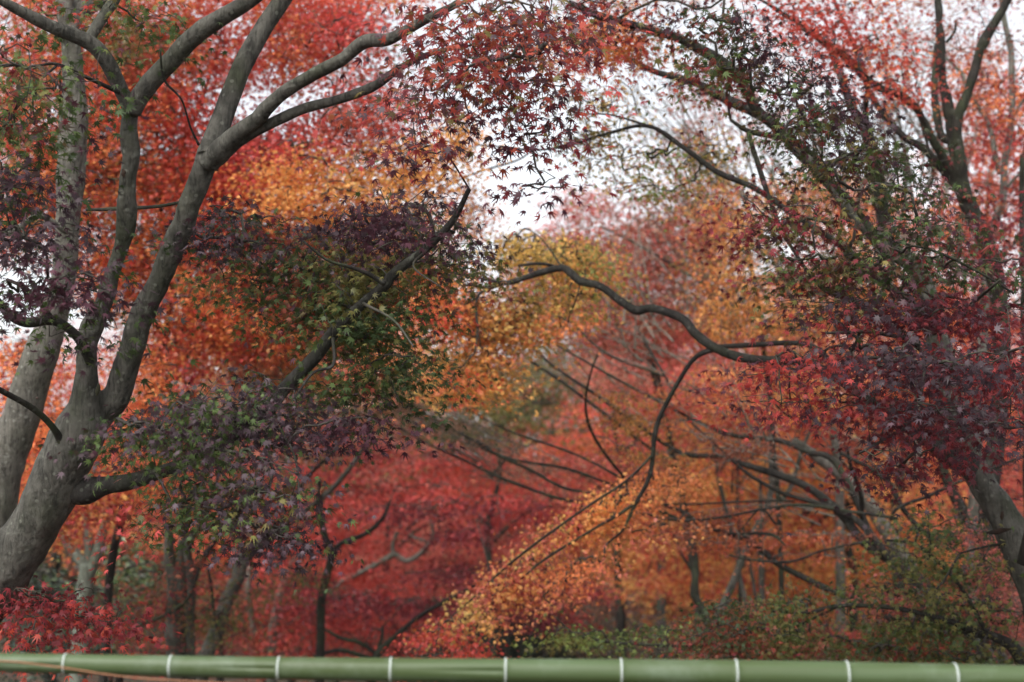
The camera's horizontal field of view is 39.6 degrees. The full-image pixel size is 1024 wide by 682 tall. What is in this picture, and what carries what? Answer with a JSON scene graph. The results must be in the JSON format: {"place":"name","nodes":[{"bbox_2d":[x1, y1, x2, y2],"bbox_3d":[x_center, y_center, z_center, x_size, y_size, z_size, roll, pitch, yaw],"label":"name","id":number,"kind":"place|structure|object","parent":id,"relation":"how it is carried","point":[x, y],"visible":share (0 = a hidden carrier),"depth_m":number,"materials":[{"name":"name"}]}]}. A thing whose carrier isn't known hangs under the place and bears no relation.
{"place":"outdoors","nodes":[
{"label":"outdoors","id":0,"kind":"place"},
{"bbox_2d":[0,454,1023,681],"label":"ground","id":1,"kind":"structure","parent":0,"point":[94,678],"depth_m":36.16,"materials":[{"name":"plant"}]},
{"bbox_2d":[0,0,120,527],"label":"maple tree","id":2,"kind":"object","parent":1,"relation":"on","point":[19,424],"visible":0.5,"depth_m":8.92,"materials":[{"name":"grey plant"}]},
{"bbox_2d":[41,520,92,681],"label":"maple tree","id":3,"kind":"object","parent":1,"relation":"on","point":[54,566],"visible":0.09,"depth_m":16.94,"materials":[{"name":"brown plant"}]},
{"bbox_2d":[19,463,160,681],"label":"maple tree","id":4,"kind":"object","parent":1,"relation":"on","point":[84,564],"visible":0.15,"depth_m":14.95,"materials":[{"name":"grey plant"}]},
{"bbox_2d":[0,568,182,681],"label":"maple tree","id":5,"kind":"object","parent":1,"relation":"on","point":[73,603],"visible":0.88,"depth_m":7.28,"materials":[{"name":"red plant"}]},
{"bbox_2d":[9,451,194,617],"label":"tree","id":6,"kind":"object","parent":1,"relation":"on","point":[58,573],"visible":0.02,"depth_m":40.72,"materials":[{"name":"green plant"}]},
{"bbox_2d":[0,320,224,650],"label":"maple tree","id":7,"kind":"object","parent":1,"relation":"on","point":[71,366],"visible":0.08,"depth_m":33.26,"materials":[{"name":"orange plant"}]},
{"bbox_2d":[0,529,236,681],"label":"camellia","id":8,"kind":"object","parent":1,"relation":"on","point":[130,571],"visible":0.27,"depth_m":16.47,"materials":[{"name":"green plant"}]},
{"bbox_2d":[20,409,239,681],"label":"maple tree","id":9,"kind":"object","parent":1,"relation":"on","point":[111,679],"visible":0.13,"depth_m":20.44,"materials":[{"name":"red plant"}]},
{"bbox_2d":[68,475,284,681],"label":"maple tree","id":10,"kind":"object","parent":1,"relation":"on","point":[180,588],"visible":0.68,"depth_m":13.95,"materials":[{"name":"red plant"}]},
{"bbox_2d":[82,378,343,578],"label":"tree","id":11,"kind":"object","parent":1,"relation":"on","point":[233,493],"visible":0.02,"depth_m":45.16,"materials":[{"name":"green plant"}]},
{"bbox_2d":[93,562,352,681],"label":"maple tree","id":12,"kind":"object","parent":1,"relation":"on","point":[219,652],"visible":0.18,"depth_m":19.42,"materials":[{"name":"red plant"}]},
{"bbox_2d":[0,0,484,681],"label":"maple tree","id":13,"kind":"object","parent":1,"relation":"on","point":[310,32],"visible":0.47,"depth_m":11.82,"materials":[{"name":"red plant"}]},
{"bbox_2d":[136,413,373,680],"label":"maple tree","id":14,"kind":"object","parent":1,"relation":"on","point":[231,592],"visible":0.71,"depth_m":15.21,"materials":[{"name":"red plant"}]},
{"bbox_2d":[102,431,407,681],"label":"maple tree","id":15,"kind":"object","parent":1,"relation":"on","point":[359,530],"visible":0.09,"depth_m":22.65,"materials":[{"name":"red plant"}]},
{"bbox_2d":[238,549,339,681],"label":"maple tree","id":16,"kind":"object","parent":1,"relation":"on","point":[292,560],"visible":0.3,"depth_m":18.94,"materials":[{"name":"red plant"}]},
{"bbox_2d":[152,334,455,681],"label":"maple tree","id":17,"kind":"object","parent":1,"relation":"on","point":[336,413],"visible":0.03,"depth_m":21.66,"materials":[{"name":"red plant"}]},
{"bbox_2d":[145,257,533,681],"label":"maple tree","id":18,"kind":"object","parent":1,"relation":"on","point":[345,363],"visible":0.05,"depth_m":29.17,"materials":[{"name":"red plant"}]},
{"bbox_2d":[0,0,691,621],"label":"maple tree","id":19,"kind":"object","parent":1,"relation":"on","point":[60,486],"visible":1,"depth_m":6.76,"materials":[{"name":"red plant"}]},
{"bbox_2d":[178,105,528,679],"bbox_3d":[-1.365,2.192,13.112,3.293,7.952,6.530,2,-6,-14],"label":"maple tree","id":20,"kind":"object","parent":1,"relation":"on","point":[349,186],"visible":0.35,"depth_m":11.17,"materials":[{"name":"orange plant"}]},
{"bbox_2d":[216,411,505,681],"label":"maple tree","id":21,"kind":"object","parent":1,"relation":"on","point":[398,489],"visible":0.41,"depth_m":19.04,"materials":[{"name":"red plant"}]},
{"bbox_2d":[272,401,464,559],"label":"tree","id":22,"kind":"object","parent":1,"relation":"on","point":[393,449],"visible":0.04,"depth_m":46.73,"materials":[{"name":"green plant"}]},
{"bbox_2d":[286,476,480,681],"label":"maple tree","id":23,"kind":"object","parent":1,"relation":"on","point":[392,554],"visible":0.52,"depth_m":19.69,"materials":[{"name":"red plant"}]},
{"bbox_2d":[253,432,554,657],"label":"maple tree","id":24,"kind":"object","parent":1,"relation":"on","point":[385,544],"visible":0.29,"depth_m":24.58,"materials":[{"name":"red plant"}]},
{"bbox_2d":[285,515,571,632],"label":"maple tree","id":25,"kind":"object","parent":1,"relation":"on","point":[433,574],"visible":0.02,"depth_m":38.92,"materials":[{"name":"red plant"}]},
{"bbox_2d":[239,488,626,681],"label":"maple tree","id":26,"kind":"object","parent":1,"relation":"on","point":[425,609],"visible":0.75,"depth_m":17.61,"materials":[{"name":"red plant"}]},
{"bbox_2d":[318,475,590,657],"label":"maple tree","id":27,"kind":"object","parent":1,"relation":"on","point":[437,554],"visible":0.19,"depth_m":28.20,"materials":[{"name":"red plant"}]},
{"bbox_2d":[335,434,596,591],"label":"tree","id":28,"kind":"object","parent":1,"relation":"on","point":[508,534],"depth_m":42.92,"materials":[{"name":"plant"}]},
{"bbox_2d":[341,343,634,657],"bbox_3d":[-0.526,3.561,22.631,5.092,7.223,5.435,0,-6,0],"label":"maple tree","id":29,"kind":"object","parent":1,"relation":"on","point":[522,409],"visible":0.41,"depth_m":22.65,"materials":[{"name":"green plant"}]},
{"bbox_2d":[350,288,651,656],"bbox_3d":[-0.028,3.208,33.820,9.003,9.390,8.431,0,-6,0],"label":"maple tree","id":30,"kind":"object","parent":1,"relation":"on","point":[570,402],"visible":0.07,"depth_m":32.88,"materials":[{"name":"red plant"}]},
{"bbox_2d":[382,557,673,658],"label":"evergreen tree","id":31,"kind":"object","parent":1,"relation":"on","point":[512,650],"visible":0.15,"depth_m":30.46,"materials":[{"name":"green plant"}]},
{"bbox_2d":[403,396,679,658],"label":"maple tree","id":32,"kind":"object","parent":1,"relation":"on","point":[587,440],"visible":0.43,"depth_m":25.89,"materials":[{"name":"red plant"}]},
{"bbox_2d":[493,468,656,554],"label":"tree","id":33,"kind":"object","parent":1,"relation":"on","point":[559,516],"visible":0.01,"depth_m":48.49,"materials":[{"name":"plant"}]},
{"bbox_2d":[485,325,729,611],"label":"tree","id":34,"kind":"object","parent":1,"relation":"on","point":[579,428],"visible":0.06,"depth_m":39.34,"materials":[{"name":"plant"}]},
{"bbox_2d":[551,558,678,658],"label":"maple tree","id":35,"kind":"object","parent":1,"relation":"on","point":[608,625],"visible":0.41,"depth_m":25.95,"materials":[{"name":"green plant"}]},
{"bbox_2d":[509,335,799,658],"bbox_3d":[2.435,3.460,21.731,4.969,7.297,5.267,0,-6,0],"label":"maple tree","id":36,"kind":"object","parent":1,"relation":"on","point":[634,381],"visible":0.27,"depth_m":21.56,"materials":[{"name":"orange plant"}]},
{"bbox_2d":[486,120,834,659],"bbox_3d":[1.431,2.072,16.066,3.806,8.665,5.326,0,-6,0],"label":"maple tree","id":37,"kind":"object","parent":1,"relation":"on","point":[646,326],"visible":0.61,"depth_m":15.89,"materials":[{"name":"orange plant"}]},
{"bbox_2d":[520,450,803,648],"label":"maple tree","id":38,"kind":"object","parent":1,"relation":"on","point":[669,603],"visible":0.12,"depth_m":36.89,"materials":[{"name":"orange plant"}]},
{"bbox_2d":[550,285,795,658],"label":"maple tree","id":39,"kind":"object","parent":1,"relation":"on","point":[660,608],"visible":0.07,"depth_m":33.57,"materials":[{"name":"orange plant"}]},
{"bbox_2d":[332,287,1023,664],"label":"maple tree","id":40,"kind":"object","parent":1,"relation":"on","point":[744,465],"visible":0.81,"depth_m":12.50,"materials":[{"name":"orange plant"}]},
{"bbox_2d":[375,0,1023,681],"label":"maple tree","id":41,"kind":"object","parent":1,"relation":"on","point":[959,450],"visible":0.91,"depth_m":8.15,"materials":[{"name":"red plant"}]},
{"bbox_2d":[645,458,755,638],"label":"maple tree","id":42,"kind":"object","parent":1,"relation":"on","point":[694,595],"visible":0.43,"depth_m":16.47,"materials":[{"name":"orange plant"}]},
{"bbox_2d":[660,409,766,657],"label":"maple tree","id":43,"kind":"object","parent":1,"relation":"on","point":[726,512],"visible":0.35,"depth_m":16.98,"materials":[{"name":"orange plant"}]},
{"bbox_2d":[681,376,791,658],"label":"maple tree","id":44,"kind":"object","parent":1,"relation":"on","point":[738,524],"visible":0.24,"depth_m":18.98,"materials":[{"name":"orange plant"}]},
{"bbox_2d":[701,485,786,655],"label":"maple tree","id":45,"kind":"object","parent":1,"relation":"on","point":[750,569],"visible":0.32,"depth_m":17.98,"materials":[{"name":"orange plant"}]},
{"bbox_2d":[636,157,868,659],"bbox_3d":[2.349,2.072,13.742,2.337,7.879,3.253,0,-6,0],"label":"maple tree","id":46,"kind":"object","parent":1,"relation":"on","point":[746,310],"visible":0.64,"depth_m":13.73,"materials":[{"name":"orange plant"}]},
{"bbox_2d":[594,384,911,660],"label":"maple tree","id":47,"kind":"object","parent":1,"relation":"on","point":[664,584],"visible":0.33,"depth_m":20.78,"materials":[{"name":"orange plant"}]},
{"bbox_2d":[493,493,1023,664],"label":"bush","id":48,"kind":"object","parent":1,"relation":"on","point":[788,637],"visible":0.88,"depth_m":9.48,"materials":[{"name":"green plant"}]},
{"bbox_2d":[707,444,809,656],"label":"maple tree","id":49,"kind":"object","parent":1,"relation":"on","point":[761,576],"visible":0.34,"depth_m":17.47,"materials":[{"name":"orange plant"}]},
{"bbox_2d":[507,0,1023,660],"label":"tree","id":50,"kind":"object","parent":1,"relation":"on","point":[839,574],"visible":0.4,"depth_m":16.13,"materials":[{"name":"red plant"}]},
{"bbox_2d":[637,391,912,566],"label":"tree","id":51,"kind":"object","parent":1,"relation":"on","point":[749,526],"visible":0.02,"depth_m":44.80,"materials":[{"name":"green plant"}]},
{"bbox_2d":[699,337,896,658],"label":"maple tree","id":52,"kind":"object","parent":1,"relation":"on","point":[740,563],"visible":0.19,"depth_m":15.97,"materials":[{"name":"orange plant"}]},
{"bbox_2d":[671,320,973,661],"bbox_3d":[4.749,3.182,20.799,5.067,7.224,5.689,0,-6,0],"label":"maple tree","id":53,"kind":"object","parent":1,"relation":"on","point":[850,553],"visible":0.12,"depth_m":20.51,"materials":[{"name":"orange plant"}]},
{"bbox_2d":[715,272,962,632],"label":"maple tree","id":54,"kind":"object","parent":1,"relation":"on","point":[828,511],"visible":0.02,"depth_m":35.42,"materials":[{"name":"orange plant"}]},
{"bbox_2d":[674,424,1021,656],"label":"maple tree","id":55,"kind":"object","parent":1,"relation":"on","point":[908,498],"visible":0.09,"depth_m":23.33,"materials":[{"name":"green plant"}]},
{"bbox_2d":[696,165,1014,659],"bbox_3d":[4.573,2.015,18.238,4.414,9.186,4.094,0,-6,0],"label":"maple tree","id":56,"kind":"object","parent":1,"relation":"on","point":[870,207],"visible":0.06,"depth_m":18.48,"materials":[{"name":"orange plant"}]},
{"bbox_2d":[702,0,1023,664],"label":"maple tree","id":57,"kind":"object","parent":1,"relation":"on","point":[953,120],"visible":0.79,"depth_m":11.30,"materials":[{"name":"red plant"}]},
{"bbox_2d":[702,577,1023,663],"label":"maple tree","id":58,"kind":"object","parent":1,"relation":"on","point":[846,633],"visible":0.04,"depth_m":14.53,"materials":[{"name":"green plant"}]},
{"bbox_2d":[793,334,951,654],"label":"maple tree","id":59,"kind":"object","parent":1,"relation":"on","point":[825,464],"visible":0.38,"depth_m":14.95,"materials":[{"name":"orange plant"}]},
{"bbox_2d":[766,424,1023,587],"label":"tree","id":60,"kind":"object","parent":1,"relation":"on","point":[923,501],"depth_m":42.71,"materials":[{"name":"green plant"}]},
{"bbox_2d":[845,58,1023,604],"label":"maple tree","id":61,"kind":"object","parent":1,"relation":"on","point":[978,178],"visible":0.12,"depth_m":18.12,"materials":[{"name":"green plant"}]},
{"bbox_2d":[863,271,1023,514],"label":"maple tree","id":62,"kind":"object","parent":1,"relation":"on","point":[1016,346],"visible":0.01,"depth_m":31.27,"materials":[{"name":"red plant"}]},
{"bbox_2d":[870,0,1023,659],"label":"maple tree","id":63,"kind":"object","parent":1,"relation":"on","point":[1004,185],"visible":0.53,"depth_m":13.12,"materials":[{"name":"red plant"}]},
{"bbox_2d":[915,400,1023,587],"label":"maple tree","id":64,"kind":"object","parent":1,"relation":"on","point":[956,495],"visible":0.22,"depth_m":13.57,"materials":[{"name":"red plant"}]},
{"bbox_2d":[968,111,1023,503],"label":"maple tree","id":65,"kind":"object","parent":1,"relation":"on","point":[1021,181],"visible":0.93,"depth_m":11.98,"materials":[{"name":"red plant"}]},
{"bbox_2d":[0,0,1023,463],"label":"sky","id":66,"kind":"structure","parent":0,"point":[524,177],"materials":[{"name":"white"}]},
{"bbox_3d":[-2.072,1.566,4.239,0.084,1.171,0.084,0,-6,0],"label":"bamboo post","id":67,"kind":"object","parent":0,"visible":0},
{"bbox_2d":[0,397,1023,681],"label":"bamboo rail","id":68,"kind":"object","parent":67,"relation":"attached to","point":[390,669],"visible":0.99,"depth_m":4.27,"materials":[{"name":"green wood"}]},
{"bbox_2d":[0,660,208,681],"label":"wire","id":69,"kind":"object","parent":68,"relation":"attached to","point":[101,673],"visible":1,"depth_m":4.24,"materials":[{"name":"orange metal"}]}
]}

